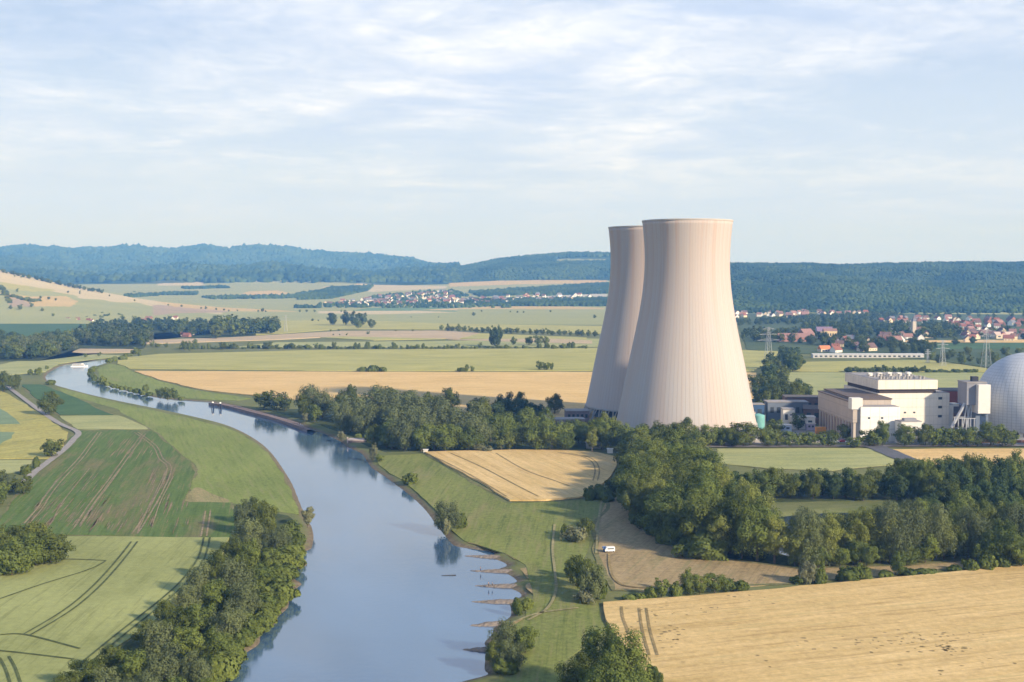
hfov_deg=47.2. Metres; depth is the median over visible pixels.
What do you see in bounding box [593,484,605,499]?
shrub
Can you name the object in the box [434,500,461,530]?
willow tree
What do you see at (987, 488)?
alder tree
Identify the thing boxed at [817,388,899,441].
switchgear building
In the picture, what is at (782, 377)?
oak tree
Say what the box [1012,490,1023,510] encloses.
lime tree
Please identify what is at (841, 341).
village house
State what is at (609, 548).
camper van
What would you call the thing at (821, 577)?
shrub
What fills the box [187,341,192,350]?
lime tree
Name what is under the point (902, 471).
lime tree
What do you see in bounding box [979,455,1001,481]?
alder tree
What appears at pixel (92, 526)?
soil streaks
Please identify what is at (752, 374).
wheat field
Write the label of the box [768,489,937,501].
woodland floor
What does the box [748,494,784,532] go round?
lime tree
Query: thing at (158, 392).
oak tree
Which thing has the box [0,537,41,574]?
lime tree
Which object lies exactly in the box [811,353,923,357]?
greenhouse row
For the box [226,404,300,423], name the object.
landing stage
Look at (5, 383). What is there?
oak tree
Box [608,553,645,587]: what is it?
dirt path
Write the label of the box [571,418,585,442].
lime tree
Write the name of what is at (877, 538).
poplar tree
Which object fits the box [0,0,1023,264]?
sky
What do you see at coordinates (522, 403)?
alder tree
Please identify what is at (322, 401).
willow tree
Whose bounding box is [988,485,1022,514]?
alder tree
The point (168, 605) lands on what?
oak tree
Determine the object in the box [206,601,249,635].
willow tree
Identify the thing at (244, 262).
forest
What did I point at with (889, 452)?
road
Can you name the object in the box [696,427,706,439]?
oak tree
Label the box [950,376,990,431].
reactor annex
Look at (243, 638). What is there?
shrub
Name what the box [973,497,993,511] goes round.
lime tree
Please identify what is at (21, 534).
oak tree
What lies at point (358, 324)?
lime tree
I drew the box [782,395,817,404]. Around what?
brick hall
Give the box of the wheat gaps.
[625,595,1016,674]
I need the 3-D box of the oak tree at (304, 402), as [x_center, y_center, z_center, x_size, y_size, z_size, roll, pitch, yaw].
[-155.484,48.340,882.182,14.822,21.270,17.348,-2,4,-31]
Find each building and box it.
[763,400,808,420]
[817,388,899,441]
[936,388,957,402]
[980,353,1023,436]
[980,415,985,430]
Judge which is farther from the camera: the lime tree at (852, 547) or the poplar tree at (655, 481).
the poplar tree at (655, 481)
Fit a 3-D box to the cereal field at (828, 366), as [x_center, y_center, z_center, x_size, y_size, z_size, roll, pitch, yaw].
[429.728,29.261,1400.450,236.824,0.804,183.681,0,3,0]
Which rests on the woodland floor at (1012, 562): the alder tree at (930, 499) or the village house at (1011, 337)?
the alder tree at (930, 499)
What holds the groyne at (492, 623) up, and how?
on the terrain at (74, 304)
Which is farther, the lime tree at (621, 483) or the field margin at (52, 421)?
the field margin at (52, 421)
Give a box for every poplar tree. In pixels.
[494,433,506,449]
[502,430,517,449]
[586,426,597,451]
[601,411,616,430]
[613,420,622,447]
[620,472,649,515]
[625,427,651,442]
[633,437,665,454]
[633,474,662,510]
[643,478,669,514]
[645,462,676,478]
[653,473,678,486]
[664,498,691,527]
[688,437,712,447]
[695,457,718,466]
[705,504,740,548]
[709,461,734,486]
[712,474,730,487]
[727,476,749,495]
[732,480,762,500]
[733,486,775,511]
[760,513,790,563]
[782,517,818,565]
[810,513,841,565]
[832,510,864,548]
[845,508,875,561]
[855,505,897,560]
[903,510,933,543]
[932,458,950,465]
[933,514,961,559]
[959,502,995,529]
[984,499,1014,529]
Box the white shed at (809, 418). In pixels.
[789,415,815,429]
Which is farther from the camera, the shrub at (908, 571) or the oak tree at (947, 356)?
the oak tree at (947, 356)
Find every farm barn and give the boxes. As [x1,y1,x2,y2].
[776,333,814,341]
[797,328,814,333]
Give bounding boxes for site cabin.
[779,424,791,431]
[805,422,815,429]
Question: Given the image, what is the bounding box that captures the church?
[911,317,925,333]
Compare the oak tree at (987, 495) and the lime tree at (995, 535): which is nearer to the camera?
the lime tree at (995, 535)
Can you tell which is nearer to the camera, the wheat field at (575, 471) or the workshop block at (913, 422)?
the wheat field at (575, 471)
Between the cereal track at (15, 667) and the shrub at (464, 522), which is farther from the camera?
the shrub at (464, 522)
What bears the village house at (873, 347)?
on the village ground at (804, 346)
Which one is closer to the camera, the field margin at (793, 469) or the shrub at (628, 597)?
the shrub at (628, 597)
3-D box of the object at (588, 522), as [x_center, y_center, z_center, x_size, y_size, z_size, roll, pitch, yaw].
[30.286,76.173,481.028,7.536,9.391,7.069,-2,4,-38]
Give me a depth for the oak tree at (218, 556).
409.56 m
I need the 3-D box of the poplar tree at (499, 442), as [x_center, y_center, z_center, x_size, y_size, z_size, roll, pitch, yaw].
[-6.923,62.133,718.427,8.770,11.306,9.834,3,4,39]
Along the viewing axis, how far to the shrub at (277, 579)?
395.68 m
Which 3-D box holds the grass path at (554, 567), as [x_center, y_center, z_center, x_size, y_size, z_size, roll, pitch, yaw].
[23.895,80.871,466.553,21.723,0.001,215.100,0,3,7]
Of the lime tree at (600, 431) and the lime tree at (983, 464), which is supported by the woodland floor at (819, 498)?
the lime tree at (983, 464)
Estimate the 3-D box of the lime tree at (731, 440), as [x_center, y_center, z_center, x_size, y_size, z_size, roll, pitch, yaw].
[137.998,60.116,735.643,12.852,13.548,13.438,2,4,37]
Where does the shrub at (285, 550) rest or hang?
on the woodland floor at (281, 519)
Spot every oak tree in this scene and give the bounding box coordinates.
[0,371,14,391]
[0,530,15,552]
[5,525,27,537]
[9,374,21,388]
[10,475,33,493]
[15,528,36,549]
[20,521,52,535]
[25,531,49,560]
[33,530,75,563]
[36,391,64,414]
[39,438,64,455]
[51,670,84,681]
[57,658,105,681]
[94,644,125,675]
[129,618,161,645]
[153,599,175,619]
[155,387,162,397]
[160,607,189,633]
[161,387,173,399]
[203,549,232,578]
[219,342,227,348]
[219,533,247,564]
[242,495,266,518]
[253,391,270,408]
[254,503,278,536]
[263,341,272,347]
[265,390,288,409]
[278,397,291,410]
[297,391,312,415]
[326,394,350,419]
[338,384,356,411]
[365,424,381,445]
[367,319,375,327]
[383,385,413,411]
[423,391,433,400]
[439,387,460,408]
[455,324,462,331]
[471,396,492,421]
[484,641,505,664]
[513,391,528,408]
[522,418,539,439]
[545,393,564,413]
[554,651,604,681]
[563,554,591,585]
[564,559,575,575]
[568,557,603,590]
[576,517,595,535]
[604,479,618,492]
[613,440,642,464]
[615,456,647,492]
[619,449,637,464]
[631,510,645,529]
[633,464,666,494]
[643,447,674,468]
[648,420,674,436]
[651,429,684,442]
[660,465,703,484]
[663,438,687,446]
[665,422,680,431]
[667,456,692,471]
[667,493,735,544]
[667,535,680,546]
[668,454,695,467]
[669,471,702,492]
[675,416,696,437]
[680,441,716,455]
[681,442,711,451]
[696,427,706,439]
[715,489,759,558]
[722,421,764,445]
[747,373,765,388]
[754,390,770,402]
[759,376,768,386]
[761,467,792,497]
[763,383,784,399]
[771,380,790,399]
[771,428,784,445]
[772,359,783,369]
[775,365,792,378]
[776,374,788,383]
[779,471,804,497]
[786,381,804,394]
[802,467,824,498]
[803,385,813,394]
[823,430,840,445]
[836,423,850,437]
[849,473,878,500]
[859,429,875,445]
[864,466,883,497]
[884,458,907,476]
[914,423,935,446]
[929,476,961,503]
[935,354,943,362]
[935,485,965,508]
[941,454,958,462]
[943,429,964,446]
[944,353,951,359]
[959,451,985,488]
[964,346,972,354]
[966,354,973,360]
[968,431,987,446]
[980,493,1002,504]
[993,428,1013,446]
[1000,347,1009,354]
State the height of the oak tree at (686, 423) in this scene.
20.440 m
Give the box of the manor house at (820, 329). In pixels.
[816,327,832,338]
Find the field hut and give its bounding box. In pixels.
[607,448,612,452]
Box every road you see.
[706,444,1023,446]
[865,445,921,463]
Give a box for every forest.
[0,243,460,282]
[441,251,610,282]
[730,260,1023,312]
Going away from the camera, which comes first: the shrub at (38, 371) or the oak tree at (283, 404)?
the oak tree at (283, 404)
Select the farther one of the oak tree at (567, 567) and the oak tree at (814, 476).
the oak tree at (814, 476)
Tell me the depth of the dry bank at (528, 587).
403.40 m
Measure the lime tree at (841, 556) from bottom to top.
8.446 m
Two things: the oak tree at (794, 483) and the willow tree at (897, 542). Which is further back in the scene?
the oak tree at (794, 483)
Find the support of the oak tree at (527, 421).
on the woodland floor at (326, 422)
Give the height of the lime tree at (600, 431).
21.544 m
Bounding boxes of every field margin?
[0,430,233,536]
[1,390,69,443]
[24,388,113,414]
[65,415,149,429]
[101,567,212,666]
[425,453,618,501]
[592,494,976,591]
[600,582,836,633]
[715,448,879,470]
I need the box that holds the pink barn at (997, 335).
[991,332,1012,338]
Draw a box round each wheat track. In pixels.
[436,453,629,632]
[562,452,658,654]
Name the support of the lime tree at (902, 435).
on the terrain at (74, 304)
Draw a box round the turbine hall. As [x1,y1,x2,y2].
[844,372,949,430]
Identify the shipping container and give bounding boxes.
[815,427,825,433]
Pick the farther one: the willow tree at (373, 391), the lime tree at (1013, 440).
the willow tree at (373, 391)
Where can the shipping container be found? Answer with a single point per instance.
(818, 430)
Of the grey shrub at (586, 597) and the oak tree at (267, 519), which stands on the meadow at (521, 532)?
the grey shrub at (586, 597)
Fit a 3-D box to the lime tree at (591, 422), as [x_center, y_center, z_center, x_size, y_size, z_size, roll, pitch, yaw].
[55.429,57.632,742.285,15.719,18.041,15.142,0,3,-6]
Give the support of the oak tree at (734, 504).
on the woodland floor at (782, 559)
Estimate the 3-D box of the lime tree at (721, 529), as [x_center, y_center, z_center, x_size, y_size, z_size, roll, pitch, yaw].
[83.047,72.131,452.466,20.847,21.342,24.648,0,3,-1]
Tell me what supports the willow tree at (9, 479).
on the terrain at (74, 304)
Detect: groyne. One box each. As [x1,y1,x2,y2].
[463,646,492,651]
[465,555,500,558]
[470,620,504,626]
[471,569,512,572]
[472,599,513,603]
[475,584,516,587]
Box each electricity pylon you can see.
[757,327,776,364]
[937,340,949,365]
[978,330,996,367]
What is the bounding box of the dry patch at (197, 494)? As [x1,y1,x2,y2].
[185,487,228,501]
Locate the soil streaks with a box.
[26,435,188,531]
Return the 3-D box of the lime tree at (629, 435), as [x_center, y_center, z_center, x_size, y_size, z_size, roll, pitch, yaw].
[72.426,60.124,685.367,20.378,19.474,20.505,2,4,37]
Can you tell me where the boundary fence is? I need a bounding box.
[928,440,1023,442]
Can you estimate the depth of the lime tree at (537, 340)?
1796.86 m
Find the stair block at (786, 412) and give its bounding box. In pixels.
[780,407,794,423]
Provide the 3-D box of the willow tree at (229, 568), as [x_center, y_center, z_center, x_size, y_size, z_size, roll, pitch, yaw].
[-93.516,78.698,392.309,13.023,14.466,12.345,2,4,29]
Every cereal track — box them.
[0,537,210,681]
[0,559,106,658]
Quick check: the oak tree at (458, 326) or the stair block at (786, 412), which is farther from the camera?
the oak tree at (458, 326)
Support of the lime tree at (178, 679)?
on the woodland floor at (281, 519)
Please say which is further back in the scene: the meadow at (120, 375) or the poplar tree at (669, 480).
the meadow at (120, 375)
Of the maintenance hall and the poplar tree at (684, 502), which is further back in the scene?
the maintenance hall
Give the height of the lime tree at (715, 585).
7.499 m
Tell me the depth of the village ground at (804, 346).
1850.98 m
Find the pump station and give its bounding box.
[546,417,584,424]
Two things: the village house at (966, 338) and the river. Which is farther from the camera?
the village house at (966, 338)
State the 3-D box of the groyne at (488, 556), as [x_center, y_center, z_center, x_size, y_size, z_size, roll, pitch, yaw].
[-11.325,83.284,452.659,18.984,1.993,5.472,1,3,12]
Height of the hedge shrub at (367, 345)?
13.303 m
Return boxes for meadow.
[56,387,298,514]
[97,364,250,400]
[376,454,606,681]
[595,497,978,591]
[779,513,861,554]
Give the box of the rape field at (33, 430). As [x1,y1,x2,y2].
[0,390,67,458]
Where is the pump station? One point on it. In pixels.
(561, 419)
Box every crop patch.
[0,409,19,423]
[0,432,14,443]
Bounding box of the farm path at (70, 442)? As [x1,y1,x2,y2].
[1,381,81,481]
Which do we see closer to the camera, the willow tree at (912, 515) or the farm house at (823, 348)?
the willow tree at (912, 515)
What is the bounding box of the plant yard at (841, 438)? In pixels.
[746,430,1023,443]
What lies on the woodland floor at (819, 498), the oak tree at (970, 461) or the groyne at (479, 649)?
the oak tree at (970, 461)
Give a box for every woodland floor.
[0,327,274,360]
[101,506,300,681]
[260,409,616,451]
[727,550,802,567]
[752,359,798,402]
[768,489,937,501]
[827,504,1023,564]
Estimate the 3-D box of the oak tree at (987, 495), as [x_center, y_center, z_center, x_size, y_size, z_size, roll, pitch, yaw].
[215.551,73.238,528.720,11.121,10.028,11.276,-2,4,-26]
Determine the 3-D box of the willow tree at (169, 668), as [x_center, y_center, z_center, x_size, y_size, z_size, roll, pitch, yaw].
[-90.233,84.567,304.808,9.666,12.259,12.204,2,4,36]
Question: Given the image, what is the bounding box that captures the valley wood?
[123,282,608,307]
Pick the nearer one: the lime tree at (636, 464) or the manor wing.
the lime tree at (636, 464)
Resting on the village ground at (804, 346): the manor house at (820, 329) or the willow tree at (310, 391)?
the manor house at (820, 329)
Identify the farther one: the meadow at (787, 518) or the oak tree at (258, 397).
the oak tree at (258, 397)
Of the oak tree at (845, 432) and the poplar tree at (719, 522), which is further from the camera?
the oak tree at (845, 432)
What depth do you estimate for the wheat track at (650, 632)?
357.36 m
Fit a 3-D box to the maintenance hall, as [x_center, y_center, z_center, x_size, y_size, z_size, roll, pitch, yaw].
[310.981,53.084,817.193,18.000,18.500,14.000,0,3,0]
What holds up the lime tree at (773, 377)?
on the woodland floor at (754, 400)
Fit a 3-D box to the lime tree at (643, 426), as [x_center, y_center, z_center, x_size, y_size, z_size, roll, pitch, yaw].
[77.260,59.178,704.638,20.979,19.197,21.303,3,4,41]
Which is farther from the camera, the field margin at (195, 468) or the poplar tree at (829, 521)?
the field margin at (195, 468)
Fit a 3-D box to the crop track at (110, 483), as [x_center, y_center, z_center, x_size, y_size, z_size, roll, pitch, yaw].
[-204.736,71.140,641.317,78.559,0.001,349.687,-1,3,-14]
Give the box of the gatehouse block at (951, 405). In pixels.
[949,403,958,429]
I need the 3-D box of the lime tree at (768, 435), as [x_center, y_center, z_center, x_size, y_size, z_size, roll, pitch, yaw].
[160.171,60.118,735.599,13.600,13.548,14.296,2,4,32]
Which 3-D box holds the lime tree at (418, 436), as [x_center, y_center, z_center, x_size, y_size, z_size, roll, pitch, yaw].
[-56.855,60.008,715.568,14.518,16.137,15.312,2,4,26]
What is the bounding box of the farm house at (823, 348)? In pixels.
[817,345,830,351]
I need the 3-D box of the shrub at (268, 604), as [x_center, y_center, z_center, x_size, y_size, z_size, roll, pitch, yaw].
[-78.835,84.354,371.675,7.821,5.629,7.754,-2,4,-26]
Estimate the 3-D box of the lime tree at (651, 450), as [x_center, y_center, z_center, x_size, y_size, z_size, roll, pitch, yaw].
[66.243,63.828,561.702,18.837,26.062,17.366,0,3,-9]
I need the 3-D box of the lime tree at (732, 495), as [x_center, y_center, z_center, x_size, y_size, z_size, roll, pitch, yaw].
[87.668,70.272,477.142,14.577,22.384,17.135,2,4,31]
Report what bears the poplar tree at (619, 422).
on the terrain at (74, 304)
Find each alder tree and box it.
[326,313,337,324]
[340,310,350,324]
[349,311,359,324]
[358,313,366,324]
[465,397,478,410]
[489,327,495,344]
[490,398,509,417]
[491,329,500,345]
[494,325,502,344]
[496,392,514,414]
[508,398,535,421]
[522,402,540,413]
[536,403,547,413]
[732,471,753,480]
[736,475,759,488]
[751,383,764,400]
[756,379,776,396]
[761,352,778,363]
[762,371,776,379]
[763,364,775,370]
[776,347,790,362]
[779,353,790,363]
[786,356,800,371]
[788,378,809,391]
[788,470,807,497]
[790,347,800,354]
[816,468,832,495]
[820,471,845,498]
[831,467,861,496]
[874,469,893,497]
[880,474,909,500]
[920,492,940,511]
[928,459,957,490]
[932,458,959,483]
[954,464,977,486]
[962,484,985,508]
[977,479,1008,494]
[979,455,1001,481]
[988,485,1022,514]
[989,458,1016,486]
[1000,477,1023,505]
[1015,464,1023,487]
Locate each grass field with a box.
[0,354,121,375]
[0,460,31,473]
[60,415,147,429]
[239,338,598,346]
[716,448,896,470]
[787,372,983,394]
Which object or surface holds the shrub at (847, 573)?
on the field margin at (602, 615)
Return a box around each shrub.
[19,464,31,474]
[32,456,40,468]
[34,367,42,374]
[45,380,55,384]
[87,372,96,376]
[99,375,106,384]
[103,381,110,385]
[105,358,112,362]
[118,355,127,359]
[130,347,141,353]
[132,388,140,393]
[142,384,148,393]
[204,652,216,662]
[208,654,243,681]
[211,630,241,640]
[211,664,222,681]
[216,651,241,669]
[222,642,248,660]
[226,635,234,641]
[228,639,243,647]
[233,610,260,620]
[234,636,245,647]
[240,626,258,638]
[242,615,262,628]
[244,634,254,646]
[248,569,279,579]
[252,582,264,589]
[254,614,273,631]
[254,624,264,635]
[257,605,277,623]
[258,592,275,596]
[259,600,274,607]
[260,558,287,567]
[260,572,276,584]
[260,581,300,600]
[262,547,274,553]
[267,563,300,579]
[270,561,283,566]
[270,575,290,584]
[271,565,294,579]
[271,603,281,615]
[274,546,292,550]
[276,592,287,597]
[277,595,288,607]
[278,552,306,568]
[280,546,299,555]
[283,543,306,555]
[291,532,306,545]
[301,413,307,420]
[301,506,315,527]
[336,430,346,440]
[354,433,361,437]
[357,367,366,371]
[364,342,370,348]
[364,431,373,441]
[367,365,379,371]
[369,443,377,459]
[379,367,387,371]
[402,472,418,484]
[439,518,450,534]
[453,513,467,528]
[457,367,467,371]
[473,444,484,450]
[483,445,492,450]
[492,657,519,674]
[511,597,522,615]
[521,597,533,610]
[559,525,589,542]
[560,523,569,535]
[572,589,595,603]
[582,485,596,500]
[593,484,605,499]
[598,579,607,599]
[599,488,616,502]
[622,594,636,599]
[628,506,647,526]
[632,593,646,598]
[643,522,654,535]
[643,664,663,681]
[644,586,656,598]
[664,523,694,545]
[669,581,683,596]
[671,530,732,560]
[732,580,749,591]
[789,575,803,584]
[797,561,819,584]
[813,564,827,583]
[835,566,864,581]
[844,367,852,371]
[855,562,872,579]
[878,569,893,577]
[899,567,917,575]
[915,568,937,574]
[946,564,961,571]
[960,559,979,570]
[978,554,998,569]
[995,555,1011,567]
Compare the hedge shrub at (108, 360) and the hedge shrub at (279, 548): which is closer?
the hedge shrub at (279, 548)
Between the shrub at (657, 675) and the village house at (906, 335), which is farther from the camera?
the village house at (906, 335)
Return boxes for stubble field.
[73,349,133,352]
[146,330,478,343]
[448,338,591,343]
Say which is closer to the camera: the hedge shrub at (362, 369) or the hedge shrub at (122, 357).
the hedge shrub at (362, 369)
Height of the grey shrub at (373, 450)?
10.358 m
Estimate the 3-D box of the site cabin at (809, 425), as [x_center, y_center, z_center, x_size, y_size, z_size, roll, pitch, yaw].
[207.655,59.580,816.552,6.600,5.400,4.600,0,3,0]
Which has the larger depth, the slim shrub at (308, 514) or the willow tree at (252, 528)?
the slim shrub at (308, 514)
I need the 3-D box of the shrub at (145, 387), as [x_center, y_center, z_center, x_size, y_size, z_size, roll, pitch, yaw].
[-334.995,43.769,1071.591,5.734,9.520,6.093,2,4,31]
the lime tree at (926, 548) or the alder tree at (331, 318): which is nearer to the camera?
the lime tree at (926, 548)
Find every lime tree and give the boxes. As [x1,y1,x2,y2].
[0,481,11,495]
[0,487,7,503]
[0,536,25,560]
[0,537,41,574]
[17,532,52,565]
[112,647,149,681]
[165,676,187,681]
[171,390,178,398]
[171,626,207,660]
[180,603,217,635]
[181,341,186,349]
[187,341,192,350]
[193,625,234,657]
[197,677,212,681]
[200,577,231,610]
[234,538,263,571]
[245,562,279,585]
[258,593,280,606]
[260,548,283,566]
[280,519,301,537]
[305,404,322,421]
[355,320,361,327]
[374,425,389,446]
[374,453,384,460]
[379,417,402,448]
[394,429,414,448]
[411,426,431,450]
[420,422,448,449]
[433,426,459,450]
[444,423,465,449]
[458,426,484,449]
[482,414,504,440]
[492,410,517,436]
[500,421,524,448]
[510,336,517,344]
[511,626,539,652]
[513,406,537,428]
[521,416,550,449]
[524,336,533,344]
[533,335,543,343]
[535,407,556,431]
[536,360,542,369]
[539,420,568,449]
[542,362,549,369]
[543,336,549,343]
[553,422,577,439]
[554,430,576,449]
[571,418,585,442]
[573,421,594,445]
[574,622,626,676]
[577,650,647,681]
[587,419,598,440]
[588,417,613,449]
[598,628,652,681]
[599,419,622,447]
[610,423,634,445]
[611,463,650,511]
[615,450,649,492]
[617,428,647,448]
[623,457,649,474]
[634,436,644,446]
[635,423,661,432]
[637,479,689,532]
[638,438,671,457]
[640,448,660,460]
[648,456,675,472]
[654,578,669,597]
[661,434,680,442]
[665,428,691,440]
[666,486,710,524]
[670,443,705,461]
[672,442,701,458]
[678,567,697,594]
[680,466,728,496]
[680,476,729,498]
[681,430,702,444]
[685,444,713,464]
[692,460,728,488]
[692,574,710,594]
[694,448,726,467]
[699,491,728,523]
[700,424,722,445]
[703,506,742,553]
[704,573,728,592]
[713,425,729,445]
[718,575,735,591]
[723,479,736,490]
[723,489,738,501]
[726,427,740,445]
[729,502,790,560]
[742,468,769,493]
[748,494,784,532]
[755,470,781,497]
[757,426,779,445]
[765,374,778,384]
[767,418,785,429]
[780,534,804,565]
[781,430,798,445]
[789,412,805,429]
[791,432,808,445]
[803,431,818,445]
[807,542,831,567]
[816,431,830,445]
[822,510,847,542]
[830,546,850,566]
[841,471,865,499]
[844,537,863,564]
[845,436,865,447]
[856,542,879,565]
[865,430,882,445]
[870,538,892,562]
[873,420,889,445]
[890,550,908,575]
[893,423,915,446]
[896,458,916,472]
[896,463,918,496]
[897,543,921,565]
[908,458,927,496]
[913,456,944,496]
[913,496,930,510]
[913,532,941,562]
[927,428,945,446]
[935,427,958,446]
[942,516,970,558]
[948,349,956,356]
[949,489,975,510]
[954,425,978,446]
[957,355,966,363]
[968,518,1005,552]
[972,536,1000,562]
[973,454,993,487]
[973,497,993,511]
[977,421,1004,446]
[981,517,1023,559]
[1002,448,1023,476]
[1003,460,1023,491]
[1005,531,1023,565]
[1006,430,1019,446]
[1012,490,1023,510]
[1014,348,1023,352]
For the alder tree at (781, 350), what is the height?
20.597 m
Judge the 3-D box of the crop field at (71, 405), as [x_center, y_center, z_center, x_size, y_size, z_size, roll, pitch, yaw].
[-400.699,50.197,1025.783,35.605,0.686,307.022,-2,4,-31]
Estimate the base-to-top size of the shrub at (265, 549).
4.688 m
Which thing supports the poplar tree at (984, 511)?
on the field margin at (610, 582)
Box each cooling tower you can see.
[584,225,644,420]
[617,218,759,444]
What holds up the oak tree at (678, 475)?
on the woodland floor at (782, 559)
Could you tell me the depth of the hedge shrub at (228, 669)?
311.62 m
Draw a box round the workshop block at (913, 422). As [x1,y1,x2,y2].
[895,418,921,443]
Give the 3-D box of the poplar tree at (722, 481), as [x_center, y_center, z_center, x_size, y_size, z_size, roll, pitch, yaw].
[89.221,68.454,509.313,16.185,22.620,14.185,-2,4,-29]
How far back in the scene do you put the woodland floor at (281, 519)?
364.29 m
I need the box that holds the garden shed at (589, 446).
[585,441,601,448]
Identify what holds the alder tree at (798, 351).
on the woodland floor at (754, 400)
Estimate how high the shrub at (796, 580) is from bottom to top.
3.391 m
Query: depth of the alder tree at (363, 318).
2529.20 m
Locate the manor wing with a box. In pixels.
[822,328,836,336]
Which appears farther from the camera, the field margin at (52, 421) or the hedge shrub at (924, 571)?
the field margin at (52, 421)
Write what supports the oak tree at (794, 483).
on the woodland floor at (819, 498)
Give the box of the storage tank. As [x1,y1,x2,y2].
[755,413,764,428]
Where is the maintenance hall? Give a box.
[953,403,970,429]
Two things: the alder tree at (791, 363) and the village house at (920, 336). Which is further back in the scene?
the village house at (920, 336)
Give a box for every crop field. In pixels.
[0,324,87,337]
[0,430,237,537]
[22,384,112,414]
[933,343,1023,348]
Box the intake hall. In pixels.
[564,408,589,422]
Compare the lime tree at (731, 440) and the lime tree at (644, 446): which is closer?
the lime tree at (644, 446)
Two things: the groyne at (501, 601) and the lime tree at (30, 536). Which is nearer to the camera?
the groyne at (501, 601)
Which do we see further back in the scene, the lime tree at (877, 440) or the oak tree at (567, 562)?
the lime tree at (877, 440)
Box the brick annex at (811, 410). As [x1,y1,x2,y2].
[803,405,818,423]
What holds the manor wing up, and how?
on the village ground at (804, 346)
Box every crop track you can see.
[23,432,210,535]
[53,468,173,531]
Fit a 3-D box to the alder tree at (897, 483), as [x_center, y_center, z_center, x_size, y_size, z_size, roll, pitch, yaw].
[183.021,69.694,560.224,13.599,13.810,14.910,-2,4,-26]
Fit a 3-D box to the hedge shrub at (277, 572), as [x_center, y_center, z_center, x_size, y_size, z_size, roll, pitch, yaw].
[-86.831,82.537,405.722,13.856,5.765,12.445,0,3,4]
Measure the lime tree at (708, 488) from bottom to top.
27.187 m
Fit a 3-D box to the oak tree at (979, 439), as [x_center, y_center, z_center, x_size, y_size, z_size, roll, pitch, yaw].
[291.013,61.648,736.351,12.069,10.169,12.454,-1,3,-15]
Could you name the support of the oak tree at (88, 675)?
on the woodland floor at (281, 519)
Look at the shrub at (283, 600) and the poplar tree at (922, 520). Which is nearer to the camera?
the shrub at (283, 600)
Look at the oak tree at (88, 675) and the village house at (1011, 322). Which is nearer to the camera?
the oak tree at (88, 675)
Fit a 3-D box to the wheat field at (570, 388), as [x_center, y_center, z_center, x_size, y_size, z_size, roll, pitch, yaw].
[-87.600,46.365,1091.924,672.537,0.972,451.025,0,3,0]
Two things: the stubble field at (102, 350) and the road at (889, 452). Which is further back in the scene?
the stubble field at (102, 350)
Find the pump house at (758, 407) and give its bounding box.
[753,403,764,414]
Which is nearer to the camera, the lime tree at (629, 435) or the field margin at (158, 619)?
the field margin at (158, 619)
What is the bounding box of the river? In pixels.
[45,360,520,681]
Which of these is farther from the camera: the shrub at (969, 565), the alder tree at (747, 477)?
the alder tree at (747, 477)
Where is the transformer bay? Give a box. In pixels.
[954,417,975,429]
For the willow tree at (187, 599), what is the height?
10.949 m
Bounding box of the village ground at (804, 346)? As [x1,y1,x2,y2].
[737,313,1023,367]
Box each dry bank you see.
[521,567,527,577]
[526,583,532,592]
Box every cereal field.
[0,536,228,681]
[117,348,596,370]
[256,319,601,334]
[320,333,586,339]
[742,350,777,370]
[791,360,986,371]
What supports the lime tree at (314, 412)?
on the woodland floor at (326, 422)
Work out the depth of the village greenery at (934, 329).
2194.90 m
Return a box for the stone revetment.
[209,403,312,431]
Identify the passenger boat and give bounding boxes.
[71,363,87,366]
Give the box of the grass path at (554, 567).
[512,501,602,622]
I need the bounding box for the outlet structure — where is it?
[347,437,373,442]
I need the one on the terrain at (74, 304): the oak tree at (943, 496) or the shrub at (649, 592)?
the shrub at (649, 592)
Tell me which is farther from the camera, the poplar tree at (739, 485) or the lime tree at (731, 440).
the lime tree at (731, 440)
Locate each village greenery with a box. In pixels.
[740,326,937,353]
[801,317,962,338]
[830,310,1023,317]
[951,318,1023,344]
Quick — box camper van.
[604,546,614,551]
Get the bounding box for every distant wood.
[0,328,78,358]
[70,318,153,346]
[114,316,211,335]
[208,314,280,337]
[736,311,899,324]
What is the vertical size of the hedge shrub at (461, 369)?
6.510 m
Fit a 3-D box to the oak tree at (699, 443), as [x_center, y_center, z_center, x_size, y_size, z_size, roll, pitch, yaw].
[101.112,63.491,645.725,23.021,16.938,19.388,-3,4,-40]
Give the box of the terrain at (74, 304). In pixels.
[0,250,1023,681]
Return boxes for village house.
[182,332,190,336]
[829,345,842,352]
[835,339,843,346]
[866,342,877,350]
[885,317,892,322]
[902,333,913,338]
[917,333,923,339]
[944,314,951,318]
[960,331,969,336]
[963,334,970,341]
[974,324,981,329]
[984,318,991,323]
[993,319,1003,322]
[993,323,1000,327]
[1003,334,1014,340]
[1006,315,1015,320]
[1007,319,1015,325]
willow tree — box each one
[0,473,18,492]
[92,664,126,681]
[124,668,161,681]
[139,618,184,661]
[141,641,182,681]
[167,583,203,615]
[178,649,214,681]
[185,560,212,596]
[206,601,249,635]
[214,555,254,596]
[224,578,263,613]
[229,516,266,553]
[233,499,256,531]
[262,524,294,547]
[293,384,321,416]
[309,389,334,418]
[327,392,369,431]
[331,401,354,432]
[349,402,382,434]
[358,385,400,419]
[366,387,401,424]
[374,401,424,430]
[386,410,417,450]
[397,390,431,419]
[410,405,438,432]
[415,394,451,423]
[434,399,467,426]
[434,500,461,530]
[447,400,488,435]
[462,417,494,445]
[486,617,522,645]
[495,640,527,668]
[578,564,607,601]
[786,509,831,565]
[789,503,820,533]
[868,499,913,562]
[887,497,930,553]
[920,502,961,559]
[946,502,992,558]
[997,501,1023,561]
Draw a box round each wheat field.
[135,371,597,420]
[425,449,616,501]
[603,565,1023,681]
[747,372,757,398]
[893,448,1023,463]
[905,339,1023,342]

